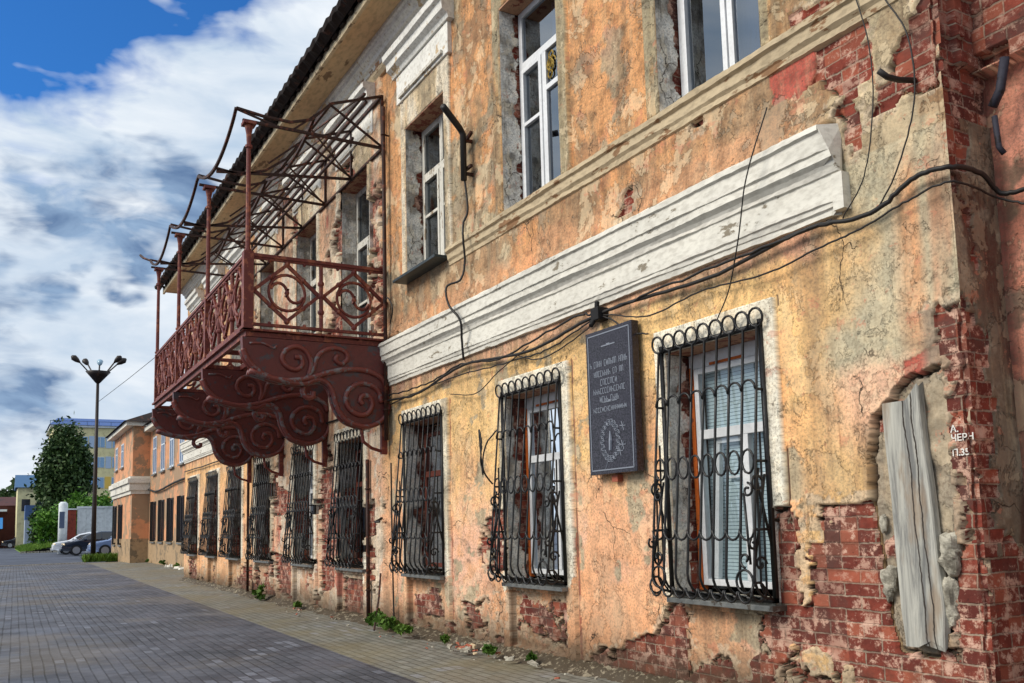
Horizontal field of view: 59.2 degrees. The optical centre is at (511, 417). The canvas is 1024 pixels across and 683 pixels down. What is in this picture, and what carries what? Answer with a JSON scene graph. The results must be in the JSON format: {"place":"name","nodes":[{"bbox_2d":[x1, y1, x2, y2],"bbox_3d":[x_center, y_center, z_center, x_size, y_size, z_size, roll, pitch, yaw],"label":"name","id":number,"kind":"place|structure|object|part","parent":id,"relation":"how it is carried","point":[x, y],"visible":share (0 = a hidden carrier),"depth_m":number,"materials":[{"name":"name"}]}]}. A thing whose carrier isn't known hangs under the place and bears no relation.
{"place":"outdoors","nodes":[
{"label":"outdoors","id":0,"kind":"place"},
{"bbox_2d":[0,518,2,528],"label":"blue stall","id":1,"kind":"object","parent":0,"point":[1,523],"visible":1,"depth_m":101.40,"materials":[{"name":"blue"}]},
{"bbox_2d":[14,540,54,551],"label":"grass","id":2,"kind":"structure","parent":0,"point":[27,547],"depth_m":70.47,"materials":[{"name":"green plant"}]},
{"bbox_2d":[23,505,47,543],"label":"blue shed","id":3,"kind":"structure","parent":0,"point":[28,510],"depth_m":94.04,"materials":[{"name":"blue"}]},
{"bbox_2d":[0,548,105,565],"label":"asphalt road","id":4,"kind":"structure","parent":0,"point":[10,556],"depth_m":52.93,"materials":[{"name":"grey asphalt"}]},
{"bbox_2d":[1,537,15,547],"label":"parked car","id":5,"kind":"object","parent":4,"relation":"on","point":[10,543],"visible":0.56,"depth_m":97.80,"materials":[{"name":"black paint"}]},
{"bbox_2d":[20,551,56,553],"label":"kerb","id":6,"kind":"structure","parent":4,"relation":"on","point":[38,552],"depth_m":68.67,"materials":[{"name":"grey concrete"}]},
{"bbox_2d":[6,562,85,565],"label":"paving kerb","id":7,"kind":"structure","parent":4,"relation":"on","point":[43,564],"depth_m":40.09,"materials":[{"name":"grey concrete"}]},
{"bbox_2d":[57,502,67,553],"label":"advertising pillar","id":8,"kind":"structure","parent":4,"relation":"on","point":[62,520],"depth_m":61.86,"materials":[{"name":"white"}]},
{"bbox_2d":[23,412,105,514],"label":"tree","id":9,"kind":"object","parent":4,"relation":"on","point":[65,468],"visible":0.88,"depth_m":90.46,"materials":[{"name":"green plant"}]},
{"bbox_2d":[49,486,89,533],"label":"bush","id":10,"kind":"object","parent":4,"relation":"on","point":[76,501],"visible":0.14,"depth_m":80.16,"materials":[{"name":"green plant"}]},
{"bbox_2d":[50,532,90,554],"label":"parked car","id":11,"kind":"object","parent":4,"relation":"on","point":[55,545],"visible":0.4,"depth_m":59.59,"materials":[{"name":"white paint"}]},
{"bbox_2d":[59,531,111,555],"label":"parked car","id":12,"kind":"object","parent":4,"relation":"on","point":[78,546],"visible":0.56,"depth_m":56.06,"materials":[{"name":"blue paint"}]},
{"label":"side window","id":13,"kind":"part","parent":12,"relation":"part of","materials":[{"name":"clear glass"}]},
{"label":"side window","id":14,"kind":"part","parent":12,"relation":"part of","materials":[{"name":"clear glass"}]},
{"bbox_2d":[76,491,112,526],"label":"bush","id":15,"kind":"object","parent":4,"relation":"on","point":[103,500],"visible":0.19,"depth_m":75.55,"materials":[{"name":"green plant"}]},
{"bbox_2d":[77,506,112,552],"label":"white fence","id":16,"kind":"object","parent":4,"relation":"on","point":[103,518],"visible":0.39,"depth_m":64.45,"materials":[{"name":"white metal"}]},
{"bbox_2d":[86,536,111,553],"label":"parked car","id":17,"kind":"object","parent":4,"relation":"on","point":[103,546],"visible":0.24,"depth_m":52.64,"materials":[{"name":"blue paint"}]},
{"bbox_2d":[14,475,92,547],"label":"blue roofed house","id":18,"kind":"structure","parent":0,"point":[22,492],"depth_m":98.35,"materials":[{"name":"blue"}]},
{"bbox_2d":[21,499,29,510],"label":"window","id":19,"kind":"structure","parent":18,"relation":"in","point":[24,501],"depth_m":98.20,"materials":[{"name":"grey glass"}]},
{"bbox_2d":[67,508,76,539],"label":"brick pier","id":20,"kind":"structure","parent":0,"point":[71,527],"depth_m":63.56,"materials":[{"name":"red brick"}]},
{"bbox_2d":[46,418,124,502],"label":"office building","id":21,"kind":"structure","parent":0,"point":[106,451],"depth_m":139.35,"materials":[{"name":"paint"}]},
{"bbox_2d":[97,477,103,487],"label":"window","id":22,"kind":"structure","parent":21,"relation":"in","point":[100,483],"depth_m":138.70,"materials":[{"name":"blue glass"}]},
{"bbox_2d":[98,457,104,467],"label":"window","id":23,"kind":"structure","parent":21,"relation":"in","point":[101,460],"depth_m":139.04,"materials":[{"name":"blue glass"}]},
{"bbox_2d":[98,437,104,447],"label":"window","id":24,"kind":"structure","parent":21,"relation":"in","point":[101,440],"depth_m":139.38,"materials":[{"name":"blue glass"}]},
{"bbox_2d":[79,552,117,561],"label":"grass","id":25,"kind":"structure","parent":0,"point":[102,557],"depth_m":42.80,"materials":[{"name":"green plant"}]},
{"bbox_2d":[71,355,126,554],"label":"street lamp","id":26,"kind":"object","parent":25,"relation":"on","point":[98,376],"visible":0.97,"depth_m":43.91,"materials":[{"name":"metal"}]},
{"bbox_2d":[97,357,154,402],"bbox_3d":[-14.313,-2.154,35.237,0.141,0.429,21.660,3,-8,-34],"label":"cable","id":27,"kind":"object","parent":26,"relation":"attached to","point":[127,379],"visible":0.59,"depth_m":37.61,"materials":[{"name":"black plastic"}]},
{"bbox_2d":[105,405,184,566],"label":"corner pavilion building","id":28,"kind":"structure","parent":0,"point":[147,523],"depth_m":39.59,"materials":[{"name":"orange paint"}]},
{"bbox_2d":[112,506,116,545],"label":"window","id":29,"kind":"structure","parent":28,"relation":"in","point":[114,512],"depth_m":44.52,"materials":[{"name":"black metal"}]},
{"bbox_2d":[114,447,118,472],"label":"window","id":30,"kind":"structure","parent":28,"relation":"in","point":[116,460],"depth_m":44.90,"materials":[{"name":"white"}]},
{"bbox_2d":[117,504,122,546],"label":"window","id":31,"kind":"structure","parent":28,"relation":"in","point":[120,507],"depth_m":42.51,"materials":[{"name":"black glass"}]},
{"bbox_2d":[119,443,123,469],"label":"window","id":32,"kind":"structure","parent":28,"relation":"in","point":[122,446],"depth_m":42.93,"materials":[{"name":"white"}]},
{"bbox_2d":[149,501,155,542],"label":"window","id":33,"kind":"structure","parent":28,"relation":"in","point":[152,536],"depth_m":38.43,"materials":[{"name":"black glass"}]},
{"bbox_2d":[151,436,157,475],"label":"window","id":34,"kind":"structure","parent":28,"relation":"in","point":[155,438],"depth_m":38.81,"materials":[{"name":"white"}]},
{"bbox_2d":[157,500,164,543],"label":"window","id":35,"kind":"structure","parent":28,"relation":"in","point":[160,529],"depth_m":36.57,"materials":[{"name":"black metal"}]},
{"bbox_2d":[159,435,165,472],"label":"window","id":36,"kind":"structure","parent":28,"relation":"in","point":[163,438],"depth_m":36.94,"materials":[{"name":"white"}]},
{"bbox_2d":[148,477,184,491],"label":"cable","id":37,"kind":"object","parent":28,"relation":"attached to","point":[172,483],"visible":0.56,"depth_m":35.12,"materials":[{"name":"black plastic"}]},
{"bbox_2d":[166,498,173,543],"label":"window","id":38,"kind":"structure","parent":28,"relation":"in","point":[170,501],"depth_m":34.68,"materials":[{"name":"black glass"}]},
{"bbox_2d":[167,438,174,469],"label":"window","id":39,"kind":"structure","parent":28,"relation":"in","point":[172,441],"depth_m":35.07,"materials":[{"name":"white"}]},
{"bbox_2d":[176,495,183,543],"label":"window","id":40,"kind":"structure","parent":28,"relation":"in","point":[180,499],"depth_m":32.81,"materials":[{"name":"black metal"}]},
{"bbox_2d":[177,439,184,465],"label":"window","id":41,"kind":"structure","parent":28,"relation":"in","point":[181,462],"depth_m":33.30,"materials":[{"name":"white"}]},
{"bbox_2d":[0,0,337,490],"label":"sky","id":42,"kind":"structure","parent":0,"point":[112,112],"materials":[{"name":"blue"}]},
{"bbox_2d":[0,563,418,682],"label":"plaza paving","id":43,"kind":"structure","parent":0,"point":[77,623],"depth_m":10.75,"materials":[{"name":"grey stone"}]},
{"bbox_2d":[89,562,618,682],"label":"pavement","id":44,"kind":"structure","parent":0,"point":[408,657],"depth_m":10.12,"materials":[{"name":"grey concrete"}]},
{"bbox_2d":[251,584,265,599],"bbox_3d":[-4.635,3.168,16.421,0.279,0.328,0.358,2,-8,-30],"label":"weed","id":45,"kind":"object","parent":44,"relation":"on","point":[258,592],"visible":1,"depth_m":16.35,"materials":[{"name":"green plant"}]},
{"bbox_2d":[293,600,302,607],"bbox_3d":[-3.417,2.973,14.381,0.163,0.141,0.182,2,-8,-30],"label":"weed","id":46,"kind":"object","parent":44,"relation":"on","point":[298,604],"visible":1,"depth_m":14.34,"materials":[{"name":"green plant"}]},
{"bbox_2d":[364,608,386,627],"bbox_3d":[-1.668,2.491,11.224,0.237,0.238,0.625,2,-8,-30],"label":"weed","id":47,"kind":"object","parent":44,"relation":"on","point":[369,619],"visible":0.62,"depth_m":11.28,"materials":[{"name":"green plant"}]},
{"bbox_2d":[373,573,381,630],"bbox_3d":[-1.684,2.305,11.351,0.043,0.671,0.573,-2,-7,0],"label":"iron rod","id":48,"kind":"object","parent":44,"relation":"on","point":[379,589],"visible":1,"depth_m":11.35,"materials":[{"name":"metal"}]},
{"bbox_2d":[373,614,400,630],"bbox_3d":[-1.499,2.469,10.885,0.285,0.222,0.319,-6,-8,36],"label":"weed","id":49,"kind":"object","parent":44,"relation":"on","point":[391,622],"visible":0.94,"depth_m":10.84,"materials":[{"name":"green plant"}]},
{"bbox_2d":[392,623,413,635],"bbox_3d":[-1.253,2.419,10.329,0.220,0.166,0.392,1,-7,-21],"label":"weed","id":50,"kind":"object","parent":44,"relation":"on","point":[401,628],"visible":1,"depth_m":10.25,"materials":[{"name":"green plant"}]},
{"bbox_2d":[179,577,692,682],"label":"dirt strip","id":51,"kind":"object","parent":44,"relation":"on","point":[559,664],"visible":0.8,"depth_m":8.69,"materials":[{"name":"soil"}]},
{"bbox_2d":[440,633,450,643],"bbox_3d":[-0.710,2.362,9.663,0.122,0.126,0.181,2,-8,-30],"label":"weed","id":52,"kind":"object","parent":44,"relation":"on","point":[444,638],"visible":1,"depth_m":9.65,"materials":[{"name":"green plant"}]},
{"bbox_2d":[460,648,470,652],"bbox_3d":[-0.448,2.290,8.892,0.118,0.035,0.078,-7,-9,39],"label":"rubble piece","id":53,"kind":"object","parent":44,"relation":"on","point":[467,650],"visible":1,"depth_m":8.86,"materials":[{"name":"grey stone"}]},
{"bbox_2d":[481,643,497,654],"bbox_3d":[-0.210,2.209,8.613,0.161,0.122,0.190,-1,-7,-6],"label":"weed","id":54,"kind":"object","parent":44,"relation":"on","point":[488,649],"visible":1,"depth_m":8.59,"materials":[{"name":"green plant"}]},
{"bbox_2d":[505,656,515,660],"bbox_3d":[-0.004,2.205,8.270,0.099,0.041,0.080,2,-8,-30],"label":"rubble piece","id":55,"kind":"object","parent":44,"relation":"on","point":[511,658],"visible":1,"depth_m":8.25,"materials":[{"name":"grey stone"}]},
{"bbox_2d":[525,650,537,660],"bbox_3d":[0.170,2.158,8.176,0.101,0.115,0.139,2,-8,-30],"label":"weed","id":56,"kind":"object","parent":44,"relation":"on","point":[531,656],"visible":0.95,"depth_m":8.15,"materials":[{"name":"green plant"}]},
{"bbox_2d":[527,660,538,667],"bbox_3d":[0.195,2.163,7.949,0.046,0.054,0.140,5,-9,-43],"label":"rubble piece","id":57,"kind":"object","parent":44,"relation":"on","point":[533,663],"visible":1,"depth_m":7.94,"materials":[{"name":"grey stone"}]},
{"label":"grass bank","id":58,"kind":"structure","parent":0,"visible":0},
{"bbox_2d":[26,499,57,548],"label":"bush","id":59,"kind":"object","parent":58,"relation":"on","point":[31,538],"visible":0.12,"depth_m":85.67,"materials":[{"name":"green plant"}]},
{"bbox_2d":[27,504,76,550],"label":"bush","id":60,"kind":"object","parent":58,"relation":"on","point":[46,529],"visible":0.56,"depth_m":76.25,"materials":[{"name":"green plant"}]},
{"label":"ground","id":61,"kind":"structure","parent":0,"visible":0},
{"bbox_2d":[0,497,15,547],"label":"brown shed","id":62,"kind":"structure","parent":61,"relation":"on","point":[7,511],"depth_m":105.70,"materials":[{"name":"wood"}]},
{"bbox_2d":[0,477,15,496],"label":"distant tree","id":63,"kind":"object","parent":61,"relation":"on","point":[10,492],"visible":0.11,"depth_m":149.69,"materials":[{"name":"green plant"}]},
{"bbox_2d":[139,0,1023,682],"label":"old building","id":64,"kind":"structure","parent":61,"relation":"on","point":[731,534],"depth_m":7.62,"materials":[{"name":"orange"}]},
{"bbox_2d":[225,557,240,560],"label":"window","id":65,"kind":"structure","parent":64,"relation":"in","point":[230,558],"depth_m":18.99,"materials":[{"name":"stone"}]},
{"bbox_2d":[253,484,273,563],"bbox_3d":[-4.573,1.814,17.205,0.434,1.852,1.144,2,-8,-30],"label":"window","id":66,"kind":"structure","parent":64,"relation":"in","point":[271,561],"depth_m":17.12,"materials":[{"name":"glass"}]},
{"bbox_2d":[290,455,314,567],"bbox_3d":[-3.297,1.509,14.983,0.434,1.876,1.184,2,-8,-30],"label":"window","id":67,"kind":"structure","parent":64,"relation":"in","point":[311,486],"depth_m":15.40,"materials":[{"name":"plastic"}]},
{"bbox_2d":[310,233,315,332],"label":"window","id":68,"kind":"structure","parent":64,"relation":"in","point":[313,239],"depth_m":15.78,"materials":[{"name":"white glass"}]},
{"bbox_2d":[335,449,365,572],"bbox_3d":[-2.165,1.261,13.010,0.434,1.852,1.152,2,-8,-30],"label":"window","id":69,"kind":"structure","parent":64,"relation":"in","point":[360,485],"depth_m":13.42,"materials":[{"name":"glass"}]},
{"bbox_2d":[356,185,370,337],"bbox_3d":[-2.075,-2.242,13.325,0.072,2.588,1.160,2,-8,-30],"label":"window","id":70,"kind":"structure","parent":64,"relation":"in","point":[362,204],"depth_m":13.66,"materials":[{"name":"white glass"}]},
{"bbox_2d":[385,297,392,322],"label":"cable","id":71,"kind":"object","parent":64,"relation":"attached to","point":[392,307],"visible":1,"depth_m":11.71,"materials":[{"name":"black plastic"}]},
{"bbox_2d":[390,463,394,616],"bbox_3d":[-1.525,1.579,11.511,0.048,2.016,0.024,-7,-8,38],"label":"cable","id":72,"kind":"object","parent":64,"relation":"attached to","point":[391,537],"visible":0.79,"depth_m":11.53,"materials":[{"name":"black plastic"}]},
{"bbox_2d":[393,113,446,284],"bbox_3d":[-1.038,-2.794,11.156,0.452,2.048,1.264,2,-8,-30],"label":"window","id":73,"kind":"structure","parent":64,"relation":"in","point":[434,246],"depth_m":11.42,"materials":[{"name":"white glass"}]},
{"bbox_2d":[401,424,444,579],"bbox_3d":[-0.926,0.977,10.853,0.434,1.852,1.136,2,-8,-30],"label":"window","id":74,"kind":"structure","parent":64,"relation":"in","point":[438,466],"depth_m":11.11,"materials":[{"name":"white glass"}]},
{"bbox_2d":[440,104,473,180],"bbox_3d":[-0.564,-2.982,9.808,0.216,0.675,0.608,-4,-7,17],"label":"flag bracket","id":75,"kind":"object","parent":64,"relation":"attached to","point":[457,125],"visible":1,"depth_m":9.95,"materials":[{"name":"black metal"}]},
{"bbox_2d":[445,180,468,359],"bbox_3d":[-0.603,-1.641,9.904,0.201,2.013,0.260,2,-8,-30],"label":"cable","id":76,"kind":"object","parent":75,"relation":"hanging from","point":[458,281],"visible":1,"depth_m":9.91,"materials":[{"name":"black plastic"}]},
{"bbox_2d":[478,429,496,483],"bbox_3d":[-0.289,0.380,9.034,0.205,0.572,0.303,-5,-8,29],"label":"cable","id":77,"kind":"object","parent":64,"relation":"attached to","point":[482,457],"visible":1,"depth_m":8.96,"materials":[{"name":"black plastic"}]},
{"bbox_2d":[450,346,528,395],"bbox_3d":[-0.280,-0.441,9.461,0.042,0.315,1.762,2,-8,-29],"label":"cable","id":78,"kind":"object","parent":64,"relation":"attached to","point":[493,376],"visible":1,"depth_m":9.25,"materials":[{"name":"black plastic"}]},
{"bbox_2d":[390,316,648,404],"bbox_3d":[-0.260,-0.496,9.433,0.024,0.289,5.362,2,-8,-30],"label":"cable","id":79,"kind":"object","parent":64,"relation":"attached to","point":[562,340],"visible":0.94,"depth_m":8.64,"materials":[{"name":"black plastic"}]},
{"bbox_2d":[501,391,567,591],"bbox_3d":[0.332,0.676,8.663,0.434,1.876,1.104,2,-8,-30],"label":"window","id":80,"kind":"structure","parent":64,"relation":"in","point":[560,588],"depth_m":8.93,"materials":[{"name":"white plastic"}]},
{"bbox_2d":[518,0,560,198],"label":"window","id":81,"kind":"structure","parent":64,"relation":"in","point":[540,140],"depth_m":9.27,"materials":[{"name":"white plastic"}]},
{"bbox_2d":[589,301,607,326],"bbox_3d":[0.727,-0.883,7.693,0.157,0.230,0.112,2,-8,-30],"label":"junction box","id":82,"kind":"object","parent":64,"relation":"attached to","point":[596,314],"visible":1,"depth_m":7.66,"materials":[{"name":"black plastic"}]},
{"bbox_2d":[184,164,1023,471],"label":"cable","id":83,"kind":"object","parent":64,"relation":"attached to","point":[908,182],"visible":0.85,"depth_m":5.98,"materials":[{"name":"black plastic"}]},
{"bbox_2d":[388,219,832,395],"bbox_3d":[0.103,-0.730,8.790,0.053,0.162,7.523,2,-8,-30],"label":"cable","id":84,"kind":"object","parent":64,"relation":"attached to","point":[705,269],"visible":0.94,"depth_m":6.99,"materials":[{"name":"black plastic"}]},
{"bbox_2d":[586,320,643,481],"bbox_3d":[0.848,-0.117,7.462,0.120,1.280,0.648,2,-8,-30],"label":"memorial plaque","id":85,"kind":"object","parent":64,"relation":"attached to","point":[614,403],"visible":1,"depth_m":7.39,"materials":[{"name":"stone"}]},
{"bbox_2d":[677,0,760,96],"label":"window","id":86,"kind":"structure","parent":64,"relation":"in","point":[714,35],"depth_m":7.00,"materials":[{"name":"white plastic"}]},
{"bbox_2d":[667,340,786,611],"bbox_3d":[1.565,0.388,6.479,0.398,1.876,1.064,2,-8,-30],"label":"window","id":87,"kind":"structure","parent":64,"relation":"in","point":[749,346],"depth_m":6.73,"materials":[{"name":"white plastic"}]},
{"bbox_2d":[717,107,767,318],"bbox_3d":[1.547,-1.358,6.131,0.077,1.244,0.741,0,-7,-15],"label":"cable","id":88,"kind":"object","parent":64,"relation":"attached to","point":[741,210],"visible":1,"depth_m":6.06,"materials":[{"name":"black plastic"}]},
{"bbox_2d":[512,180,1023,359],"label":"cable","id":89,"kind":"object","parent":64,"relation":"attached to","point":[919,194],"visible":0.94,"depth_m":5.61,"materials":[{"name":"black plastic"}]},
{"bbox_2d":[842,0,873,218],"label":"cable","id":90,"kind":"object","parent":64,"relation":"attached to","point":[872,109],"visible":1,"depth_m":5.36,"materials":[{"name":"black plastic"}]},
{"bbox_2d":[879,514,887,532],"bbox_3d":[2.169,0.617,5.270,0.050,0.114,0.042,-7,-9,39],"label":"mortar lump","id":91,"kind":"object","parent":64,"relation":"attached to","point":[883,522],"visible":1,"depth_m":5.26,"materials":[{"name":"beige concrete"}]},
{"bbox_2d":[880,565,898,602],"bbox_3d":[2.188,0.959,5.219,0.106,0.219,0.112,-5,-7,26],"label":"mortar lump","id":92,"kind":"object","parent":64,"relation":"attached to","point":[889,577],"visible":0.96,"depth_m":5.19,"materials":[{"name":"grey concrete"}]},
{"bbox_2d":[877,68,916,83],"bbox_3d":[2.187,-1.939,5.125,0.271,0.064,0.042,1,-7,-21],"label":"iron hook","id":93,"kind":"object","parent":64,"relation":"attached to","point":[882,73],"visible":0.94,"depth_m":5.10,"materials":[{"name":"black metal"}]},
{"bbox_2d":[880,0,915,203],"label":"cable","id":94,"kind":"object","parent":64,"relation":"attached to","point":[895,13],"visible":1,"depth_m":5.13,"materials":[{"name":"black plastic"}]},
{"bbox_2d":[882,382,950,651],"bbox_3d":[2.258,0.537,5.063,0.084,1.482,0.325,2,-8,-30],"label":"wooden plank","id":95,"kind":"object","parent":64,"relation":"attached to","point":[917,533],"visible":0.98,"depth_m":5.03,"materials":[{"name":"grey wood"}]},
{"bbox_2d":[937,532,964,576],"bbox_3d":[2.372,0.737,4.884,0.152,0.246,0.140,2,-8,-30],"label":"mortar lump","id":96,"kind":"object","parent":64,"relation":"attached to","point":[950,558],"visible":0.99,"depth_m":4.83,"materials":[{"name":"beige concrete"}]},
{"bbox_2d":[942,576,959,628],"bbox_3d":[2.379,0.996,4.884,0.115,0.299,0.127,2,-8,-30],"label":"mortar lump","id":97,"kind":"object","parent":64,"relation":"on","point":[950,586],"visible":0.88,"depth_m":4.84,"materials":[{"name":"grey concrete"}]},
{"bbox_2d":[969,0,1023,492],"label":"neighbouring building","id":98,"kind":"structure","parent":61,"relation":"on","point":[997,32],"depth_m":5.08,"materials":[{"name":"red"}]},
{"bbox_2d":[988,56,1009,154],"bbox_3d":[2.714,-1.728,5.006,0.127,0.549,0.059,-7,-8,37],"label":"broken pipe","id":99,"kind":"object","parent":98,"relation":"attached to","point":[1000,88],"visible":1,"depth_m":4.99,"materials":[{"name":"grey metal"}]}
]}

